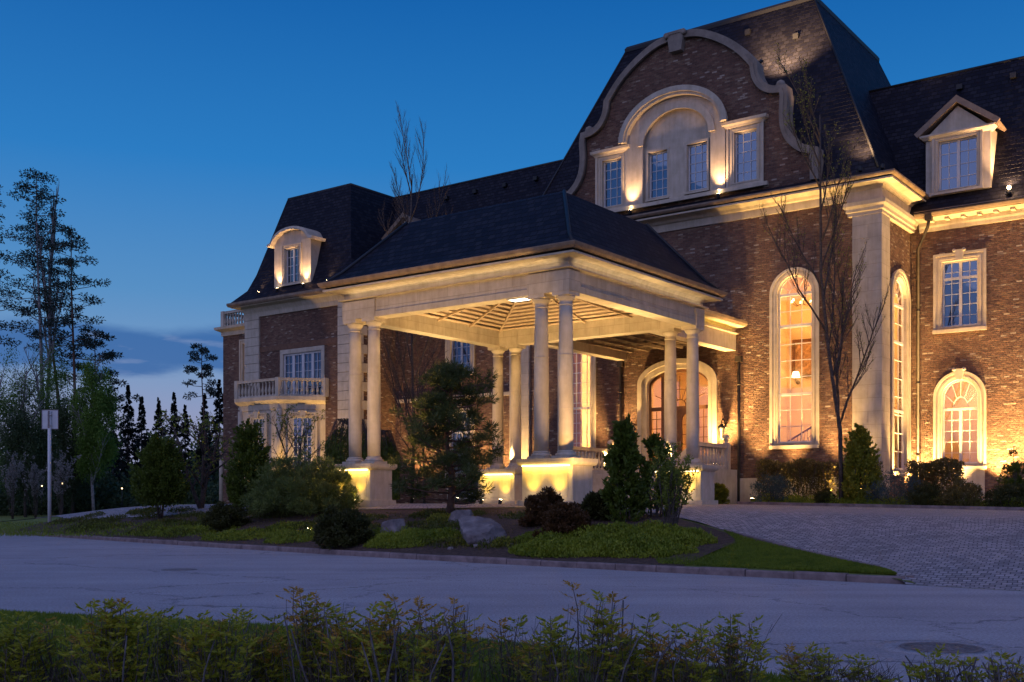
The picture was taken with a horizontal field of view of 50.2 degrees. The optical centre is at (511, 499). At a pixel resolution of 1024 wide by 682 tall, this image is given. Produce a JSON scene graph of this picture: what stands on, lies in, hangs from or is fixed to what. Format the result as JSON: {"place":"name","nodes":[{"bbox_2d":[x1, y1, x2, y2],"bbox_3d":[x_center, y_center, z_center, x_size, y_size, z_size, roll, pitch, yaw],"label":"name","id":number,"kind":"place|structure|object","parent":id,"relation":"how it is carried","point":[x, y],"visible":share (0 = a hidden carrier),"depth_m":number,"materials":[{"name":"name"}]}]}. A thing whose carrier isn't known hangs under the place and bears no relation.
{"place":"outdoors","nodes":[
{"label":"outdoors","id":0,"kind":"place"},
{"bbox_2d":[0,608,851,681],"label":"verge","id":1,"kind":"structure","parent":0,"point":[293,653],"depth_m":9.62,"materials":[{"name":"green plant"}]},
{"bbox_2d":[0,611,73,681],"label":"verge shrub","id":2,"kind":"object","parent":1,"relation":"on","point":[19,664],"visible":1,"depth_m":7.34,"materials":[{"name":"green plant"}]},
{"bbox_2d":[19,616,114,681],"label":"verge shrub","id":3,"kind":"object","parent":1,"relation":"on","point":[63,671],"visible":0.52,"depth_m":7.54,"materials":[{"name":"green plant"}]},
{"bbox_2d":[56,597,173,681],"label":"verge shrub","id":4,"kind":"object","parent":1,"relation":"on","point":[118,654],"visible":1,"depth_m":7.18,"materials":[{"name":"green plant"}]},
{"bbox_2d":[123,606,212,681],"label":"verge shrub","id":5,"kind":"object","parent":1,"relation":"on","point":[168,662],"visible":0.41,"depth_m":7.56,"materials":[{"name":"green plant"}]},
{"bbox_2d":[163,605,262,681],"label":"verge shrub","id":6,"kind":"object","parent":1,"relation":"on","point":[220,661],"visible":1,"depth_m":7.06,"materials":[{"name":"green plant"}]},
{"bbox_2d":[218,612,303,681],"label":"verge shrub","id":7,"kind":"object","parent":1,"relation":"on","point":[267,659],"visible":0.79,"depth_m":7.46,"materials":[{"name":"green plant"}]},
{"bbox_2d":[274,586,356,681],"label":"verge shrub","id":8,"kind":"object","parent":1,"relation":"on","point":[307,660],"visible":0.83,"depth_m":7.39,"materials":[{"name":"green plant"}]},
{"bbox_2d":[285,601,389,681],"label":"verge shrub","id":9,"kind":"object","parent":1,"relation":"on","point":[344,657],"visible":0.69,"depth_m":7.18,"materials":[{"name":"green plant"}]},
{"bbox_2d":[321,593,455,681],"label":"verge shrub","id":10,"kind":"object","parent":1,"relation":"on","point":[391,671],"visible":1,"depth_m":6.98,"materials":[{"name":"green plant"}]},
{"bbox_2d":[408,595,500,681],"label":"verge shrub","id":11,"kind":"object","parent":1,"relation":"on","point":[450,671],"visible":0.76,"depth_m":7.26,"materials":[{"name":"green plant"}]},
{"bbox_2d":[476,614,547,681],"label":"verge shrub","id":12,"kind":"object","parent":1,"relation":"on","point":[508,653],"visible":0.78,"depth_m":7.80,"materials":[{"name":"green plant"}]},
{"bbox_2d":[499,615,592,681],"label":"verge shrub","id":13,"kind":"object","parent":1,"relation":"on","point":[548,653],"visible":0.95,"depth_m":7.29,"materials":[{"name":"green plant"}]},
{"bbox_2d":[552,580,654,681],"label":"verge shrub","id":14,"kind":"object","parent":1,"relation":"on","point":[595,669],"visible":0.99,"depth_m":7.14,"materials":[{"name":"green plant"}]},
{"bbox_2d":[581,612,682,681],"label":"verge shrub","id":15,"kind":"object","parent":1,"relation":"on","point":[634,659],"visible":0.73,"depth_m":7.34,"materials":[{"name":"green plant"}]},
{"bbox_2d":[634,617,729,681],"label":"verge shrub","id":16,"kind":"object","parent":1,"relation":"on","point":[692,673],"visible":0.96,"depth_m":7.28,"materials":[{"name":"green plant"}]},
{"bbox_2d":[687,611,781,681],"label":"verge shrub","id":17,"kind":"object","parent":1,"relation":"on","point":[732,659],"visible":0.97,"depth_m":7.38,"materials":[{"name":"green plant"}]},
{"bbox_2d":[774,641,872,681],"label":"verge shrub","id":18,"kind":"object","parent":1,"relation":"on","point":[802,675],"visible":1,"depth_m":7.58,"materials":[{"name":"green plant"}]},
{"bbox_2d":[827,652,903,681],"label":"verge shrub","id":19,"kind":"object","parent":1,"relation":"on","point":[855,676],"visible":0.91,"depth_m":7.68,"materials":[{"name":"green plant"}]},
{"bbox_2d":[900,643,991,681],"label":"verge shrub","id":20,"kind":"object","parent":1,"relation":"on","point":[967,676],"visible":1,"depth_m":7.25,"materials":[{"name":"green plant"}]},
{"bbox_2d":[970,650,1023,681],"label":"verge shrub","id":21,"kind":"object","parent":1,"relation":"on","point":[997,672],"visible":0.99,"depth_m":7.18,"materials":[{"name":"green plant"}]},
{"bbox_2d":[0,503,1015,590],"bbox_3d":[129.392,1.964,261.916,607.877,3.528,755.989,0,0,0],"label":"lawn","id":22,"kind":"structure","parent":0,"point":[18,518],"depth_m":35.91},
{"bbox_2d":[0,185,24,348],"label":"pine tree","id":23,"kind":"object","parent":22,"relation":"on","point":[1,274],"visible":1,"depth_m":85.33,"materials":[{"name":"green plant"}]},
{"bbox_2d":[0,450,28,518],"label":"flowering shrub","id":24,"kind":"object","parent":22,"relation":"on","point":[12,473],"visible":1,"depth_m":73.93,"materials":[{"name":"grey plant"}]},
{"bbox_2d":[0,332,47,514],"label":"birch tree","id":25,"kind":"object","parent":22,"relation":"on","point":[11,399],"visible":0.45,"depth_m":88.11,"materials":[{"name":"green plant"}]},
{"bbox_2d":[0,379,64,516],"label":"leafy tree","id":26,"kind":"object","parent":22,"relation":"on","point":[33,443],"visible":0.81,"depth_m":79.43,"materials":[{"name":"green plant"}]},
{"bbox_2d":[18,455,46,517],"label":"flowering shrub","id":27,"kind":"object","parent":22,"relation":"on","point":[35,488],"visible":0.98,"depth_m":75.83,"materials":[{"name":"grey plant"}]},
{"bbox_2d":[11,334,72,492],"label":"birch tree","id":28,"kind":"object","parent":22,"relation":"on","point":[49,388],"visible":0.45,"depth_m":89.55,"materials":[{"name":"green plant"}]},
{"bbox_2d":[0,167,86,513],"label":"pine tree","id":29,"kind":"object","parent":22,"relation":"on","point":[42,204],"visible":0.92,"depth_m":91.64,"materials":[{"name":"green plant"}]},
{"bbox_2d":[14,220,76,491],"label":"pine tree","id":30,"kind":"object","parent":22,"relation":"on","point":[33,300],"visible":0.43,"depth_m":94.88,"materials":[{"name":"green plant"}]},
{"bbox_2d":[32,183,62,509],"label":"birch tree","id":31,"kind":"object","parent":22,"relation":"on","point":[51,254],"visible":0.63,"depth_m":92.97,"materials":[{"name":"green plant"}]},
{"bbox_2d":[46,447,80,514],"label":"flowering shrub","id":32,"kind":"object","parent":22,"relation":"on","point":[59,480],"visible":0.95,"depth_m":73.90,"materials":[{"name":"grey plant"}]},
{"bbox_2d":[40,390,103,513],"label":"leafy tree","id":33,"kind":"object","parent":22,"relation":"on","point":[65,433],"visible":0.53,"depth_m":85.36,"materials":[{"name":"green plant"}]},
{"bbox_2d":[31,225,113,470],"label":"pine tree","id":34,"kind":"object","parent":22,"relation":"on","point":[70,262],"visible":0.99,"depth_m":89.90,"materials":[{"name":"green plant"}]},
{"bbox_2d":[65,353,123,510],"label":"birch tree","id":35,"kind":"object","parent":22,"relation":"on","point":[96,442],"visible":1,"depth_m":83.53,"materials":[{"name":"green plant"}]},
{"bbox_2d":[58,325,143,491],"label":"pine tree","id":36,"kind":"object","parent":22,"relation":"on","point":[112,355],"visible":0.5,"depth_m":98.13,"materials":[{"name":"green plant"}]},
{"bbox_2d":[0,464,218,515],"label":"undergrowth","id":37,"kind":"object","parent":22,"relation":"on","point":[113,495],"visible":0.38,"depth_m":87.65,"materials":[{"name":"green plant"}]},
{"bbox_2d":[0,520,222,536],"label":"grass","id":38,"kind":"structure","parent":22,"relation":"on","point":[43,533],"depth_m":40.65,"materials":[{"name":"green plant"}]},
{"bbox_2d":[112,385,141,491],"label":"spruce tree","id":39,"kind":"object","parent":22,"relation":"on","point":[128,431],"visible":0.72,"depth_m":99.83,"materials":[{"name":"green plant"}]},
{"bbox_2d":[133,396,150,474],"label":"spruce tree","id":40,"kind":"object","parent":22,"relation":"on","point":[141,426],"visible":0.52,"depth_m":103.88,"materials":[{"name":"green plant"}]},
{"bbox_2d":[167,392,183,475],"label":"spruce tree","id":41,"kind":"object","parent":22,"relation":"on","point":[173,407],"visible":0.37,"depth_m":100.92,"materials":[{"name":"green plant"}]},
{"bbox_2d":[180,404,193,478],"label":"spruce tree","id":42,"kind":"object","parent":22,"relation":"on","point":[184,446],"visible":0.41,"depth_m":107.91,"materials":[{"name":"green plant"}]},
{"bbox_2d":[154,409,235,508],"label":"bare tree","id":43,"kind":"object","parent":22,"relation":"on","point":[203,483],"visible":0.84,"depth_m":43.70,"materials":[{"name":"brown plant"}]},
{"bbox_2d":[190,394,213,490],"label":"spruce tree","id":44,"kind":"object","parent":22,"relation":"on","point":[199,452],"visible":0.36,"depth_m":103.84,"materials":[{"name":"green plant"}]},
{"bbox_2d":[182,343,222,475],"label":"pine tree","id":45,"kind":"object","parent":22,"relation":"on","point":[211,391],"visible":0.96,"depth_m":99.81,"materials":[{"name":"green plant"}]},
{"bbox_2d":[204,379,222,499],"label":"spruce tree","id":46,"kind":"object","parent":22,"relation":"on","point":[217,403],"visible":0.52,"depth_m":97.83,"materials":[{"name":"green plant"}]},
{"bbox_2d":[220,417,273,509],"bbox_3d":[-9.509,-1.280,40.248,2.194,3.523,2.094,0,0,0],"label":"thuja","id":47,"kind":"object","parent":22,"relation":"on","point":[247,447],"visible":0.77,"depth_m":39.82,"materials":[{"name":"green plant"}]},
{"bbox_2d":[263,404,330,467],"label":"bare tree","id":48,"kind":"object","parent":22,"relation":"on","point":[285,426],"visible":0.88,"depth_m":55.31,"materials":[{"name":"brown plant"}]},
{"bbox_2d":[45,506,610,548],"bbox_3d":[-8.522,0.753,36.230,4.416,1.128,31.454,0,0,-44],"label":"ground cover","id":49,"kind":"object","parent":22,"relation":"on","point":[145,512],"visible":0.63,"depth_m":36.43,"materials":[{"name":"green plant"}]},
{"bbox_2d":[323,418,366,480],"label":"weeping tree","id":50,"kind":"object","parent":22,"relation":"on","point":[338,448],"visible":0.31,"depth_m":54.51,"materials":[{"name":"green plant"}]},
{"bbox_2d":[15,508,735,565],"bbox_3d":[-7.565,0.783,35.720,35.126,1.081,5.922,0,0,43],"label":"flower bed","id":51,"kind":"object","parent":22,"relation":"on","point":[723,538],"visible":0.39,"depth_m":28.00,"materials":[{"name":"green plant"}]},
{"bbox_2d":[41,410,58,521],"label":"road sign","id":52,"kind":"object","parent":51,"relation":"on","point":[49,420],"visible":0.9,"depth_m":47.26,"materials":[{"name":"metal"}]},
{"bbox_2d":[127,430,190,518],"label":"thuja","id":53,"kind":"object","parent":51,"relation":"on","point":[163,481],"visible":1,"depth_m":41.36,"materials":[{"name":"green plant"}]},
{"bbox_2d":[136,520,314,543],"bbox_3d":[-9.038,0.976,35.135,11.311,0.699,2.248,0,0,45],"label":"ground cover","id":54,"kind":"object","parent":51,"relation":"on","point":[234,534],"visible":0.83,"depth_m":33.39,"materials":[{"name":"green plant"}]},
{"bbox_2d":[201,500,252,530],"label":"shrub","id":55,"kind":"object","parent":51,"relation":"on","point":[220,515],"visible":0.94,"depth_m":35.62,"materials":[{"name":"green plant"}]},
{"bbox_2d":[239,449,363,515],"bbox_3d":[-7.023,-0.542,36.748,4.234,2.364,4.105,0,0,0],"label":"mountain pine","id":56,"kind":"object","parent":51,"relation":"on","point":[292,488],"visible":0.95,"depth_m":35.94,"materials":[{"name":"green plant"}]},
{"bbox_2d":[312,504,375,549],"bbox_3d":[-4.510,0.724,29.339,1.788,1.264,1.722,0,0,0],"label":"shrub","id":57,"kind":"object","parent":51,"relation":"on","point":[334,527],"visible":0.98,"depth_m":28.95,"materials":[{"name":"green plant"}]},
{"bbox_2d":[80,510,610,549],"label":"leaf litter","id":58,"kind":"object","parent":51,"relation":"on","point":[191,518],"visible":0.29,"depth_m":35.48,"materials":[{"name":"brown plant"}]},
{"bbox_2d":[380,519,406,532],"bbox_3d":[-3.205,0.844,29.815,0.882,0.664,0.992,0,0,0],"label":"boulder","id":59,"kind":"object","parent":51,"relation":"on","point":[393,525],"visible":0.49,"depth_m":29.56,"materials":[{"name":"stone"}]},
{"bbox_2d":[363,525,461,548],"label":"ground cover","id":60,"kind":"object","parent":51,"relation":"on","point":[403,537],"visible":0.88,"depth_m":28.12,"materials":[{"name":"green plant"}]},
{"bbox_2d":[387,357,506,514],"bbox_3d":[-1.946,-1.849,31.716,3.635,4.802,4.112,0,0,0],"label":"garden pine","id":61,"kind":"object","parent":51,"relation":"on","point":[445,377],"visible":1,"depth_m":31.29,"materials":[{"name":"green plant"}]},
{"bbox_2d":[424,512,517,547],"bbox_3d":[-1.364,0.753,28.358,1.299,0.835,5.894,0,0,-19],"label":"ground cover","id":62,"kind":"object","parent":51,"relation":"on","point":[440,515],"visible":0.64,"depth_m":26.99,"materials":[{"name":"green plant"}]},
{"bbox_2d":[458,516,506,545],"bbox_3d":[-0.621,0.801,27.244,1.460,0.800,1.564,0,0,0],"label":"boulder","id":63,"kind":"object","parent":51,"relation":"on","point":[474,529],"visible":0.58,"depth_m":26.86,"materials":[{"name":"stone"}]},
{"bbox_2d":[517,486,564,526],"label":"shrub","id":64,"kind":"object","parent":51,"relation":"on","point":[540,503],"visible":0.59,"depth_m":27.60,"materials":[{"name":"red plant"}]},
{"bbox_2d":[532,501,591,538],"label":"shrub","id":65,"kind":"object","parent":51,"relation":"on","point":[563,517],"visible":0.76,"depth_m":25.22,"materials":[{"name":"brown plant"}]},
{"bbox_2d":[575,489,620,519],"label":"shrub","id":66,"kind":"object","parent":51,"relation":"on","point":[593,504],"visible":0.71,"depth_m":27.40,"materials":[{"name":"green plant"}]},
{"bbox_2d":[507,518,718,557],"bbox_3d":[2.039,0.885,24.756,5.266,0.946,2.630,0,0,32],"label":"ground cover","id":67,"kind":"object","parent":51,"relation":"on","point":[619,539],"visible":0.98,"depth_m":24.05,"materials":[{"name":"green plant"}]},
{"bbox_2d":[599,413,651,522],"bbox_3d":[2.811,-0.746,27.094,1.325,2.766,1.241,0,0,-21],"label":"thuja","id":68,"kind":"object","parent":51,"relation":"on","point":[623,456],"visible":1,"depth_m":26.84,"materials":[{"name":"green plant"}]},
{"bbox_2d":[635,432,676,516],"bbox_3d":[3.591,-0.606,27.701,1.226,2.224,1.360,0,0,0],"label":"shrub","id":69,"kind":"object","parent":51,"relation":"on","point":[651,441],"visible":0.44,"depth_m":27.51,"materials":[{"name":"green plant"}]},
{"bbox_2d":[648,442,700,529],"bbox_3d":[3.598,-0.178,24.526,1.158,2.262,1.487,0,0,17],"label":"twiggy shrub","id":70,"kind":"object","parent":51,"relation":"on","point":[672,479],"visible":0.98,"depth_m":24.33,"materials":[{"name":"green plant"}]},
{"bbox_2d":[362,430,401,499],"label":"weeping tree","id":71,"kind":"object","parent":22,"relation":"on","point":[388,447],"visible":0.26,"depth_m":54.27,"materials":[{"name":"green plant"}]},
{"bbox_2d":[377,101,452,502],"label":"bare tree","id":72,"kind":"object","parent":22,"relation":"on","point":[403,365],"visible":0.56,"depth_m":58.91,"materials":[{"name":"brown plant"}]},
{"bbox_2d":[383,341,447,503],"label":"bare tree","id":73,"kind":"object","parent":22,"relation":"on","point":[421,393],"visible":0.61,"depth_m":53.97,"materials":[{"name":"brown plant"}]},
{"bbox_2d":[36,501,1023,566],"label":"kerb","id":74,"kind":"structure","parent":22,"relation":"on","point":[882,506],"depth_m":38.01,"materials":[{"name":"concrete"}]},
{"bbox_2d":[317,189,747,507],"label":"portico","id":75,"kind":"structure","parent":22,"relation":"on","point":[566,275],"depth_m":37.10,"materials":[{"name":"stone"}]},
{"bbox_2d":[213,0,1023,503],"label":"mansion","id":76,"kind":"structure","parent":22,"relation":"on","point":[679,132],"depth_m":46.33,"materials":[{"name":"brick"}]},
{"bbox_2d":[238,339,245,409],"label":"window","id":77,"kind":"structure","parent":76,"relation":"in","point":[242,364],"depth_m":69.20,"materials":[{"name":"stone"}]},
{"bbox_2d":[280,345,324,394],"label":"balcony window","id":78,"kind":"structure","parent":76,"relation":"in","point":[306,362],"depth_m":63.07,"materials":[{"name":"glass"}]},
{"bbox_2d":[445,339,474,374],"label":"window","id":79,"kind":"structure","parent":76,"relation":"in","point":[459,351],"depth_m":60.33,"materials":[{"name":"glass"}]},
{"bbox_2d":[573,353,580,451],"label":"curtain","id":80,"kind":"object","parent":76,"relation":"hanging from","point":[578,398],"visible":0.1,"depth_m":51.68,"materials":[{"name":"fabric"}]},
{"bbox_2d":[558,350,595,457],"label":"window","id":81,"kind":"structure","parent":76,"relation":"in","point":[592,382],"depth_m":50.26,"materials":[{"name":"stone"}]},
{"bbox_2d":[637,358,716,467],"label":"doorway","id":82,"kind":"structure","parent":76,"relation":"in","point":[646,380],"depth_m":48.13,"materials":[{"name":"stone"}]},
{"bbox_2d":[769,267,818,448],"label":"window","id":83,"kind":"structure","parent":76,"relation":"in","point":[775,326],"depth_m":44.69,"materials":[{"name":"stone"}]},
{"bbox_2d":[792,338,810,377],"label":"wall mirror","id":84,"kind":"object","parent":76,"relation":"attached to","point":[806,354],"depth_m":48.37,"materials":[{"name":"orange mirror"}]},
{"bbox_2d":[890,269,910,475],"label":"window","id":85,"kind":"structure","parent":76,"relation":"in","point":[899,276],"depth_m":45.03,"materials":[{"name":"stone"}]},
{"bbox_2d":[932,247,986,333],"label":"window","id":86,"kind":"structure","parent":76,"relation":"in","point":[959,276],"depth_m":44.61,"materials":[{"name":"glass"}]},
{"bbox_2d":[933,367,986,469],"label":"window","id":87,"kind":"structure","parent":76,"relation":"in","point":[959,375],"depth_m":44.59,"materials":[{"name":"stone"}]},
{"bbox_2d":[714,483,730,503],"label":"bed shrub","id":88,"kind":"object","parent":22,"relation":"on","point":[721,493],"visible":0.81,"depth_m":43.88,"materials":[{"name":"green plant"}]},
{"bbox_2d":[655,530,896,574],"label":"grass","id":89,"kind":"structure","parent":22,"relation":"on","point":[795,559],"depth_m":21.59,"materials":[{"name":"green plant"}]},
{"bbox_2d":[759,41,890,499],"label":"bare tree","id":90,"kind":"object","parent":22,"relation":"on","point":[828,341],"visible":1,"depth_m":40.93,"materials":[{"name":"brown plant"}]},
{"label":"flower bed","id":91,"kind":"structure","parent":22,"relation":"on","visible":0},
{"bbox_2d":[750,472,795,501],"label":"bush","id":92,"kind":"object","parent":91,"relation":"on","point":[772,488],"visible":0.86,"depth_m":42.41,"materials":[{"name":"green plant"}]},
{"bbox_2d":[753,457,835,499],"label":"hedge","id":93,"kind":"object","parent":91,"relation":"on","point":[802,465],"visible":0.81,"depth_m":42.91,"materials":[{"name":"green plant"}]},
{"bbox_2d":[836,423,886,503],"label":"thuja","id":94,"kind":"object","parent":91,"relation":"on","point":[859,443],"visible":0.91,"depth_m":40.61,"materials":[{"name":"green plant"}]},
{"bbox_2d":[751,492,1023,506],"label":"ground cover","id":95,"kind":"object","parent":91,"relation":"on","point":[800,499],"visible":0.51,"depth_m":40.35,"materials":[{"name":"green plant"}]},
{"bbox_2d":[863,466,925,505],"bbox_3d":[14.023,-0.424,39.852,2.267,1.687,2.398,0,0,33],"label":"bush","id":96,"kind":"object","parent":91,"relation":"on","point":[900,490],"visible":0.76,"depth_m":39.60,"materials":[{"name":"green plant"}]},
{"bbox_2d":[904,481,943,505],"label":"bed shrub","id":97,"kind":"object","parent":91,"relation":"on","point":[923,494],"visible":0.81,"depth_m":38.70,"materials":[{"name":"green plant"}]},
{"bbox_2d":[903,457,965,494],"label":"hedge","id":98,"kind":"object","parent":91,"relation":"on","point":[924,471],"visible":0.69,"depth_m":40.17,"materials":[{"name":"green plant"}]},
{"bbox_2d":[933,477,984,505],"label":"bed shrub","id":99,"kind":"object","parent":91,"relation":"on","point":[969,490],"visible":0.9,"depth_m":37.99,"materials":[{"name":"green plant"}]},
{"bbox_2d":[982,482,1023,506],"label":"bed shrub","id":100,"kind":"object","parent":91,"relation":"on","point":[1000,494],"visible":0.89,"depth_m":37.17,"materials":[{"name":"green plant"}]},
{"bbox_2d":[996,449,1023,500],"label":"bed shrub","id":101,"kind":"object","parent":91,"relation":"on","point":[1015,467],"visible":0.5,"depth_m":38.54,"materials":[{"name":"green plant"}]},
{"bbox_2d":[0,533,1023,681],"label":"road","id":102,"kind":"structure","parent":0,"point":[41,574],"depth_m":16.39,"materials":[{"name":"grey asphalt"}]},
{"bbox_2d":[0,530,913,584],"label":"kerb","id":103,"kind":"structure","parent":102,"relation":"on","point":[810,575],"depth_m":23.63,"materials":[{"name":"concrete"}]},
{"bbox_2d":[874,640,1010,656],"bbox_3d":[4.192,1.453,10.683,1.240,0.034,1.240,0,0,0],"label":"manhole cover","id":104,"kind":"object","parent":102,"relation":"on","point":[968,649],"visible":0.93,"depth_m":10.65,"materials":[{"name":"metal"}]},
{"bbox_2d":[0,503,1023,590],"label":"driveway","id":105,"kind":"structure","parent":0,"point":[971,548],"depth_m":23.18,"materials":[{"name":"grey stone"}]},
{"bbox_2d":[0,0,1023,469],"label":"sky","id":106,"kind":"structure","parent":0,"point":[177,137],"materials":[{"name":"blue"}]},
{"label":"ground","id":107,"kind":"structure","parent":0,"visible":0},
{"bbox_2d":[0,421,212,478],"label":"woodland","id":108,"kind":"object","parent":107,"relation":"on","point":[191,446],"depth_m":145.59,"materials":[{"name":"green plant"}]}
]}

